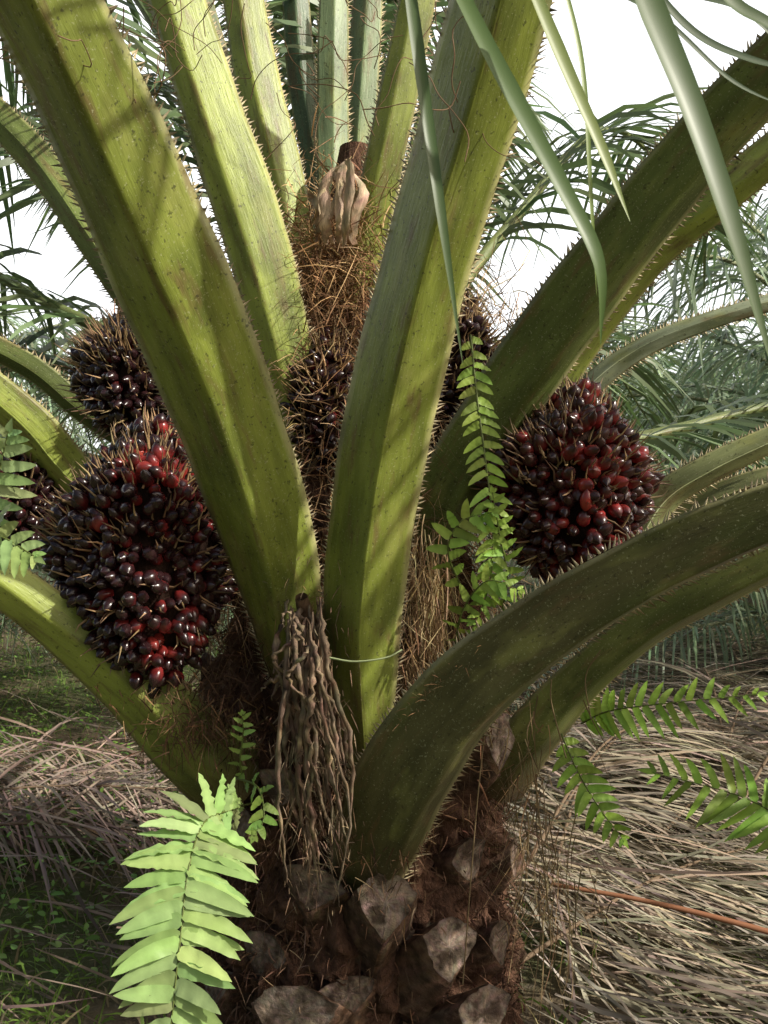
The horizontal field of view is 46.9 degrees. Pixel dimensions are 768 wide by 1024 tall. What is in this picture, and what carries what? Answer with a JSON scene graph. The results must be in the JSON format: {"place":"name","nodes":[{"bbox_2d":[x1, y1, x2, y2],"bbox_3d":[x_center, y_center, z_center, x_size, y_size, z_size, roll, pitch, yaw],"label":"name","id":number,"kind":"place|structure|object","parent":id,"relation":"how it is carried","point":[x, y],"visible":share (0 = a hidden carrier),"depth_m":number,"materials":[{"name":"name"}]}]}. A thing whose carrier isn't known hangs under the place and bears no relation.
{"place":"outdoors","nodes":[
{"label":"outdoors","id":0,"kind":"place"},
{"bbox_2d":[0,534,767,1023],"bbox_3d":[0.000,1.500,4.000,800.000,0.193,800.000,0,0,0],"label":"ground","id":1,"kind":"structure","parent":0,"point":[98,1004],"depth_m":3.38,"materials":[{"name":"beige plant"}]},
{"bbox_2d":[14,381,95,447],"bbox_3d":[-9.346,-1.187,12.744,12.424,5.613,10.997,0,0,-37],"label":"oil palm","id":2,"kind":"object","parent":1,"relation":"on","point":[62,419],"visible":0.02,"depth_m":11.78,"materials":[{"name":"green plant"}]},
{"bbox_2d":[18,354,109,455],"bbox_3d":[-4.397,-0.787,16.920,10.035,4.793,9.588,0,0,-32],"label":"oil palm","id":3,"kind":"object","parent":1,"relation":"on","point":[105,442],"visible":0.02,"depth_m":16.80,"materials":[{"name":"green plant"}]},
{"bbox_2d":[64,420,98,454],"bbox_3d":[-11.848,-1.202,21.978,11.331,5.665,11.860,0,0,29],"label":"oil palm","id":4,"kind":"object","parent":1,"relation":"on","point":[79,440],"depth_m":22.81,"materials":[{"name":"green plant"}]},
{"bbox_2d":[0,562,225,682],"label":"oil palm","id":5,"kind":"object","parent":1,"relation":"on","point":[2,617],"visible":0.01,"depth_m":6.98,"materials":[{"name":"green plant"}]},
{"bbox_2d":[0,299,234,667],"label":"oil palm","id":6,"kind":"object","parent":1,"relation":"on","point":[18,338],"visible":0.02,"depth_m":8.44,"materials":[{"name":"green plant"}]},
{"bbox_2d":[0,676,728,1023],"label":"dead frond pile","id":7,"kind":"object","parent":1,"relation":"on","point":[94,784],"visible":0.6,"depth_m":3.80,"materials":[{"name":"brown plant"}]},
{"bbox_2d":[0,0,767,1023],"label":"oil palm","id":8,"kind":"object","parent":1,"relation":"on","point":[270,406],"visible":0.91,"depth_m":2.26,"materials":[{"name":"green plant"}]},
{"bbox_2d":[0,419,37,525],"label":"sword fern","id":9,"kind":"object","parent":8,"relation":"attached to","point":[13,440],"visible":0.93,"depth_m":1.74,"materials":[{"name":"green plant"}]},
{"bbox_2d":[0,503,45,578],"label":"sword fern","id":10,"kind":"object","parent":8,"relation":"attached to","point":[16,555],"visible":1,"depth_m":1.70,"materials":[{"name":"green plant"}]},
{"bbox_2d":[109,773,258,1023],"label":"sword fern","id":11,"kind":"object","parent":8,"relation":"attached to","point":[205,894],"visible":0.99,"depth_m":1.80,"materials":[{"name":"green plant"}]},
{"bbox_2d":[228,710,255,787],"bbox_3d":[-0.347,0.579,2.153,0.061,0.213,0.081,0,0,-31],"label":"sword fern","id":12,"kind":"object","parent":8,"relation":"attached to","point":[244,733],"visible":0.98,"depth_m":2.14,"materials":[{"name":"green plant"}]},
{"bbox_2d":[235,772,278,843],"bbox_3d":[-0.304,0.691,2.120,0.079,0.135,0.190,0,0,-17],"label":"sword fern","id":13,"kind":"object","parent":8,"relation":"attached to","point":[254,828],"visible":0.98,"depth_m":2.06,"materials":[{"name":"green plant"}]},
{"bbox_2d":[426,499,501,586],"bbox_3d":[0.193,0.080,2.107,0.183,0.225,0.088,0,0,15],"label":"sword fern","id":14,"kind":"object","parent":8,"relation":"attached to","point":[475,524],"visible":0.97,"depth_m":2.08,"materials":[{"name":"green plant"}]},
{"bbox_2d":[442,563,524,643],"bbox_3d":[0.227,0.231,2.099,0.216,0.226,0.085,0,0,43],"label":"sword fern","id":15,"kind":"object","parent":8,"relation":"attached to","point":[493,587],"visible":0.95,"depth_m":2.08,"materials":[{"name":"green plant"}]},
{"bbox_2d":[457,334,512,633],"bbox_3d":[0.238,-0.064,2.116,0.128,0.737,0.094,0,0,0],"label":"sword fern","id":16,"kind":"object","parent":8,"relation":"attached to","point":[480,451],"visible":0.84,"depth_m":2.11,"materials":[{"name":"green plant"}]},
{"bbox_2d":[483,486,524,616],"bbox_3d":[0.289,0.116,2.116,0.095,0.357,0.161,0,0,16],"label":"sword fern","id":17,"kind":"object","parent":8,"relation":"attached to","point":[504,533],"visible":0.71,"depth_m":2.08,"materials":[{"name":"green plant"}]},
{"bbox_2d":[552,733,630,848],"bbox_3d":[0.545,0.750,2.367,0.198,0.278,0.110,0,0,42],"label":"sword fern","id":18,"kind":"object","parent":8,"relation":"attached to","point":[584,767],"visible":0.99,"depth_m":2.37,"materials":[{"name":"green plant"}]},
{"bbox_2d":[580,677,767,740],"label":"sword fern","id":19,"kind":"object","parent":8,"relation":"attached to","point":[601,714],"visible":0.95,"depth_m":2.51,"materials":[{"name":"green plant"}]},
{"bbox_2d":[635,752,767,858],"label":"sword fern","id":20,"kind":"object","parent":8,"relation":"attached to","point":[721,806],"visible":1,"depth_m":2.30,"materials":[{"name":"green plant"}]},
{"bbox_2d":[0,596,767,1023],"bbox_3d":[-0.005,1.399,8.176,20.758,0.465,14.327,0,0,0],"label":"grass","id":21,"kind":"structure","parent":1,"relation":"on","point":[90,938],"depth_m":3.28,"materials":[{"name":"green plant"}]},
{"bbox_2d":[102,605,767,1023],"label":"dead frond pile","id":22,"kind":"object","parent":1,"relation":"on","point":[742,743],"visible":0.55,"depth_m":3.36,"materials":[{"name":"brown plant"}]},
{"bbox_2d":[551,882,767,934],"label":"dry frond stalk","id":23,"kind":"object","parent":22,"relation":"on","point":[749,926],"visible":0.92,"depth_m":2.55,"materials":[{"name":"brown plant"}]},
{"bbox_2d":[221,470,756,625],"bbox_3d":[0.503,-0.302,13.980,9.305,3.899,9.413,0,0,6],"label":"oil palm","id":24,"kind":"object","parent":1,"relation":"on","point":[469,555],"visible":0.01,"depth_m":11.53,"materials":[{"name":"green plant"}]},
{"bbox_2d":[468,187,767,624],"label":"oil palm","id":25,"kind":"object","parent":1,"relation":"on","point":[740,349],"visible":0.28,"depth_m":7.71,"materials":[{"name":"green plant"}]},
{"bbox_2d":[482,409,767,716],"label":"oil palm","id":26,"kind":"object","parent":1,"relation":"on","point":[739,614],"visible":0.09,"depth_m":6.12,"materials":[{"name":"green plant"}]},
{"bbox_2d":[587,310,767,473],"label":"oil palm","id":27,"kind":"object","parent":1,"relation":"on","point":[667,366],"visible":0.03,"depth_m":14.47,"materials":[{"name":"green plant"}]},
{"bbox_2d":[629,359,763,454],"bbox_3d":[8.502,-1.202,23.154,11.860,5.665,11.331,0,0,21],"label":"oil palm","id":28,"kind":"object","parent":1,"relation":"on","point":[694,392],"depth_m":21.70,"materials":[{"name":"green plant"}]},
{"bbox_2d":[0,0,767,453],"label":"sky","id":29,"kind":"structure","parent":0,"point":[623,66],"materials":[{"name":"white"}]}
]}

